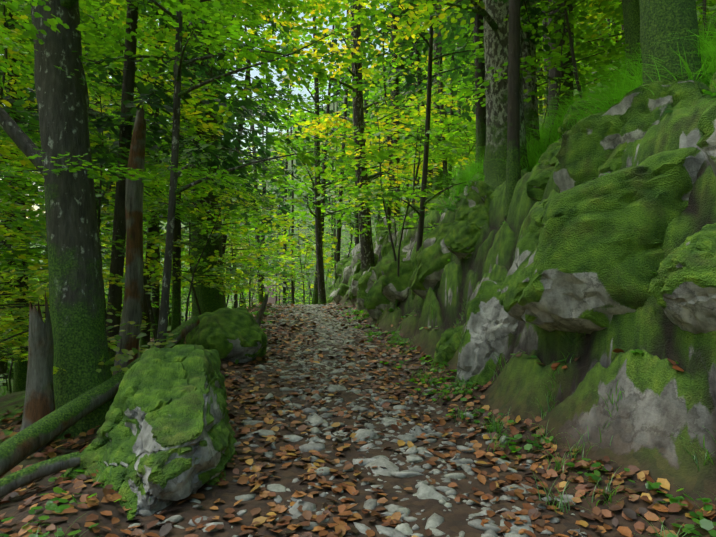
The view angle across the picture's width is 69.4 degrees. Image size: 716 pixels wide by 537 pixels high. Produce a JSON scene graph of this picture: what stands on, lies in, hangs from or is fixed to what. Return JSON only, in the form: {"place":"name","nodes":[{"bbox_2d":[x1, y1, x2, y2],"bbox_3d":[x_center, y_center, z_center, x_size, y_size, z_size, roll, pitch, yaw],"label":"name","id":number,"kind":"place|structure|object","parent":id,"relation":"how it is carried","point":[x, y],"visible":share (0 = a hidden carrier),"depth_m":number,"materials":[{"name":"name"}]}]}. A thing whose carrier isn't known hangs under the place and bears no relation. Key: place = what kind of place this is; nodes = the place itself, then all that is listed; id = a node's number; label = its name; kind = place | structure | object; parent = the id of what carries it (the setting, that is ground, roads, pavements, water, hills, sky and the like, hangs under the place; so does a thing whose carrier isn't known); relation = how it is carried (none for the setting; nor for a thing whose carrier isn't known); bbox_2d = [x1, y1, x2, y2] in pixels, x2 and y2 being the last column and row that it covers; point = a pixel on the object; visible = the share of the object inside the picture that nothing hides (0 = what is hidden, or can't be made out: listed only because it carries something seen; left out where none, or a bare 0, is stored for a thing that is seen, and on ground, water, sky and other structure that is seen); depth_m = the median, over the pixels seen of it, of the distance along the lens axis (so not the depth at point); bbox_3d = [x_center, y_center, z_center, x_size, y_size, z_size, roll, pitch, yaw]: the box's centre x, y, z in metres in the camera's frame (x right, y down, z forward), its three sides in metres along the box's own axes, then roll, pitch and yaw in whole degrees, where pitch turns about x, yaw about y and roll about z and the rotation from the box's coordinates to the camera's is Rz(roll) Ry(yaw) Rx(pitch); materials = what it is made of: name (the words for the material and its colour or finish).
{"place":"outdoors","nodes":[
{"label":"outdoors","id":0,"kind":"place"},
{"bbox_2d":[0,0,443,217],"label":"sky","id":1,"kind":"structure","parent":0,"point":[255,72],"materials":[{"name":"white"}]},
{"bbox_2d":[0,0,715,536],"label":"ground","id":2,"kind":"structure","parent":0,"point":[664,410],"depth_m":4.81,"materials":[{"name":"soil"}]},
{"bbox_2d":[0,106,268,497],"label":"dead wood","id":3,"kind":"object","parent":2,"relation":"on","point":[44,423],"visible":0.67,"depth_m":5.70,"materials":[{"name":"brown wood"}]},
{"bbox_2d":[0,0,269,440],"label":"beech tree","id":4,"kind":"object","parent":2,"relation":"on","point":[77,306],"visible":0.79,"depth_m":6.33,"materials":[{"name":"grey plant"}]},
{"bbox_2d":[18,5,257,316],"bbox_3d":[-6.749,-12.881,14.716,11.009,30.052,7.298,2,-4,-34],"label":"mossy tree","id":5,"kind":"object","parent":2,"relation":"on","point":[211,300],"visible":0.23,"depth_m":14.51,"materials":[{"name":"green plant"}]},
{"bbox_2d":[54,344,236,519],"bbox_3d":[-1.914,1.689,5.257,1.674,1.762,3.638,0,-3,-2],"label":"boulder","id":6,"kind":"object","parent":2,"relation":"on","point":[165,433],"visible":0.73,"depth_m":4.35,"materials":[{"name":"green plant"}]},
{"bbox_2d":[186,307,267,362],"bbox_3d":[-2.626,1.415,10.344,1.684,1.288,2.013,0,-3,-2],"label":"boulder","id":7,"kind":"object","parent":2,"relation":"on","point":[233,334],"visible":0.67,"depth_m":9.72,"materials":[{"name":"green plant"}]},
{"bbox_2d":[150,0,331,347],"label":"tree","id":8,"kind":"object","parent":2,"relation":"on","point":[174,191],"visible":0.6,"depth_m":7.24,"materials":[{"name":"brown plant"}]},
{"bbox_2d":[0,0,589,225],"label":"tree foliage","id":9,"kind":"object","parent":2,"relation":"on","point":[216,14],"visible":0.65,"depth_m":9.75,"materials":[{"name":"green plant"}]},
{"bbox_2d":[258,3,381,304],"bbox_3d":[-2.507,-9.703,29.861,8.714,24.023,8.184,-2,-4,39],"label":"tree","id":10,"kind":"object","parent":2,"relation":"on","point":[320,264],"visible":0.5,"depth_m":29.89,"materials":[{"name":"brown plant"}]},
{"bbox_2d":[326,288,336,302],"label":"bank rock","id":11,"kind":"object","parent":2,"relation":"on","point":[330,296],"visible":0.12,"depth_m":32.23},
{"bbox_2d":[256,0,426,275],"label":"tree","id":12,"kind":"object","parent":2,"relation":"on","point":[366,247],"visible":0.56,"depth_m":21.97,"materials":[{"name":"brown plant"}]},
{"bbox_2d":[333,283,349,303],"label":"bank rock","id":13,"kind":"object","parent":2,"relation":"on","point":[342,289],"visible":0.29,"depth_m":28.10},
{"bbox_2d":[336,258,351,276],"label":"bank rock","id":14,"kind":"object","parent":2,"relation":"on","point":[339,264],"visible":0.23,"depth_m":33.39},
{"bbox_2d":[340,260,351,283],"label":"bank rock","id":15,"kind":"object","parent":2,"relation":"on","point":[346,273],"visible":0.27,"depth_m":29.89,"materials":[{"name":"grey stone"}]},
{"bbox_2d":[349,272,360,301],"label":"bank rock","id":16,"kind":"object","parent":2,"relation":"on","point":[354,287],"visible":0.17,"depth_m":23.92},
{"bbox_2d":[350,251,360,275],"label":"bank rock","id":17,"kind":"object","parent":2,"relation":"on","point":[356,258],"visible":0.1,"depth_m":26.72,"materials":[{"name":"grey stone"}]},
{"bbox_2d":[351,242,359,257],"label":"bank rock","id":18,"kind":"object","parent":2,"relation":"on","point":[355,250],"visible":0.12,"depth_m":30.90,"materials":[{"name":"grey stone"}]},
{"bbox_2d":[124,303,587,536],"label":"path stones","id":19,"kind":"object","parent":2,"relation":"on","point":[434,520],"visible":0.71,"depth_m":5.03,"materials":[{"name":"stone"}]},
{"bbox_2d":[352,261,360,274],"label":"bank rock","id":20,"kind":"object","parent":2,"relation":"on","point":[356,268],"visible":0.19,"depth_m":26.12,"materials":[{"name":"stone"}]},
{"bbox_2d":[0,0,713,387],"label":"forest foliage","id":21,"kind":"object","parent":2,"relation":"on","point":[462,76],"visible":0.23,"depth_m":20.56,"materials":[{"name":"green plant"}]},
{"bbox_2d":[0,0,715,373],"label":"forest foliage","id":22,"kind":"object","parent":2,"relation":"on","point":[104,124],"visible":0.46,"depth_m":10.35,"materials":[{"name":"green plant"}]},
{"bbox_2d":[0,146,715,536],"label":"leaf litter","id":23,"kind":"object","parent":2,"relation":"on","point":[534,514],"visible":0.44,"depth_m":4.43,"materials":[{"name":"brown plant"}]},
{"bbox_2d":[0,0,715,393],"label":"forest trunks","id":24,"kind":"object","parent":2,"relation":"on","point":[150,314],"visible":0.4,"depth_m":12.83,"materials":[{"name":"brown plant"}]},
{"bbox_2d":[0,3,715,536],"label":"grass tufts","id":25,"kind":"object","parent":2,"relation":"on","point":[634,81],"visible":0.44,"depth_m":7.41,"materials":[{"name":"green plant"}]},
{"bbox_2d":[0,80,715,536],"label":"herb leaves","id":26,"kind":"object","parent":2,"relation":"on","point":[702,520],"visible":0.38,"depth_m":4.35,"materials":[{"name":"green plant"}]},
{"bbox_2d":[357,267,375,309],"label":"bank rock","id":27,"kind":"object","parent":2,"relation":"on","point":[366,281],"visible":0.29,"depth_m":20.29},
{"bbox_2d":[360,253,378,267],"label":"bank rock","id":28,"kind":"object","parent":2,"relation":"on","point":[376,257],"visible":0.06,"depth_m":21.94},
{"bbox_2d":[364,275,389,318],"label":"bank rock","id":29,"kind":"object","parent":2,"relation":"on","point":[376,302],"visible":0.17,"depth_m":16.13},
{"bbox_2d":[373,230,392,255],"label":"bank rock","id":30,"kind":"object","parent":2,"relation":"on","point":[377,244],"visible":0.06,"depth_m":22.87,"materials":[{"name":"grey stone"}]},
{"bbox_2d":[376,228,394,239],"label":"bank rock","id":31,"kind":"object","parent":2,"relation":"on","point":[382,231],"visible":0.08,"depth_m":23.35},
{"bbox_2d":[375,215,401,232],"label":"bank rock","id":32,"kind":"object","parent":2,"relation":"on","point":[384,220],"visible":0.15,"depth_m":25.44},
{"bbox_2d":[381,232,396,256],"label":"bank rock","id":33,"kind":"object","parent":2,"relation":"on","point":[386,248],"visible":0.15,"depth_m":19.90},
{"bbox_2d":[373,235,410,281],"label":"bank rock","id":34,"kind":"object","parent":2,"relation":"on","point":[382,265],"visible":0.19,"depth_m":17.27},
{"bbox_2d":[381,260,412,303],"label":"bank rock","id":35,"kind":"object","parent":2,"relation":"on","point":[394,286],"visible":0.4,"depth_m":14.56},
{"bbox_2d":[411,251,417,295],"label":"bank rock","id":36,"kind":"object","parent":2,"relation":"on","point":[414,260],"visible":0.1,"depth_m":13.40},
{"bbox_2d":[403,202,430,230],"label":"bank rock","id":37,"kind":"object","parent":2,"relation":"on","point":[410,212],"visible":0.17,"depth_m":18.39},
{"bbox_2d":[409,223,452,298],"bbox_3d":[2.540,-0.089,12.312,2.524,1.941,1.806,0,-3,-2],"label":"bank rock","id":38,"kind":"object","parent":2,"relation":"on","point":[434,255],"visible":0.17,"depth_m":11.89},
{"bbox_2d":[435,204,449,212],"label":"bank rock","id":39,"kind":"object","parent":2,"relation":"on","point":[439,205],"visible":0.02,"depth_m":16.69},
{"bbox_2d":[431,326,462,365],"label":"bank rock","id":40,"kind":"object","parent":2,"relation":"on","point":[446,349],"visible":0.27,"depth_m":9.08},
{"bbox_2d":[444,180,494,258],"bbox_3d":[3.043,-0.895,10.733,1.903,2.001,1.868,2,-4,-31],"label":"bank rock","id":41,"kind":"object","parent":2,"relation":"on","point":[476,204],"visible":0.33,"depth_m":10.66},
{"bbox_2d":[465,215,479,258],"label":"bank rock","id":42,"kind":"object","parent":2,"relation":"on","point":[472,229],"visible":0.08,"depth_m":10.45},
{"bbox_2d":[462,169,484,194],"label":"bank rock","id":43,"kind":"object","parent":2,"relation":"on","point":[465,190],"visible":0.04,"depth_m":13.97,"materials":[{"name":"stone"}]},
{"bbox_2d":[426,0,529,188],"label":"twin tree","id":44,"kind":"object","parent":2,"relation":"on","point":[493,13],"visible":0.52,"depth_m":10.98,"materials":[{"name":"grey plant"}]},
{"bbox_2d":[457,279,518,385],"bbox_3d":[2.258,1.241,7.406,1.743,2.210,1.692,1,-3,-19],"label":"bank rock","id":45,"kind":"object","parent":2,"relation":"on","point":[491,324],"visible":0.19,"depth_m":7.06,"materials":[{"name":"grey stone"}]},
{"bbox_2d":[520,0,541,159],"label":"twin tree","id":46,"kind":"object","parent":2,"relation":"on","point":[529,49],"visible":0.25,"depth_m":11.98,"materials":[{"name":"brown plant"}]},
{"bbox_2d":[526,146,560,200],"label":"bank rock","id":47,"kind":"object","parent":2,"relation":"on","point":[536,182],"visible":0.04,"depth_m":8.08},
{"bbox_2d":[543,0,573,142],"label":"tree trunk","id":48,"kind":"object","parent":2,"relation":"on","point":[554,72],"visible":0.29,"depth_m":12.86,"materials":[{"name":"brown plant"}]},
{"bbox_2d":[558,97,618,136],"bbox_3d":[4.419,-2.017,8.862,1.785,1.775,1.626,-2,-3,27],"label":"bank rock","id":49,"kind":"object","parent":2,"relation":"on","point":[561,131],"visible":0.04,"depth_m":8.76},
{"bbox_2d":[499,147,704,333],"bbox_3d":[3.134,-0.207,5.693,2.909,2.378,1.771,0,-3,-2],"label":"bank rock","id":50,"kind":"object","parent":2,"relation":"on","point":[589,256],"visible":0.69,"depth_m":5.07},
{"bbox_2d":[553,80,709,192],"bbox_3d":[3.916,-1.187,6.472,1.949,1.868,2.323,2,-3,-29],"label":"bank rock","id":51,"kind":"object","parent":2,"relation":"on","point":[593,146],"visible":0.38,"depth_m":6.20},
{"bbox_2d":[639,0,703,84],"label":"tree trunk","id":52,"kind":"object","parent":2,"relation":"on","point":[660,18],"visible":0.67,"depth_m":6.10,"materials":[{"name":"green plant"}]},
{"bbox_2d":[648,223,715,333],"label":"bank rock","id":53,"kind":"object","parent":2,"relation":"on","point":[682,289],"visible":0.98,"depth_m":4.10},
{"bbox_2d":[696,101,715,176],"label":"bank rock","id":54,"kind":"object","parent":2,"relation":"on","point":[706,143],"visible":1,"depth_m":4.38,"materials":[{"name":"grey stone"}]},
{"bbox_2d":[709,72,715,93],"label":"bank rock","id":55,"kind":"object","parent":2,"relation":"on","point":[712,89],"visible":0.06,"depth_m":5.43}
]}

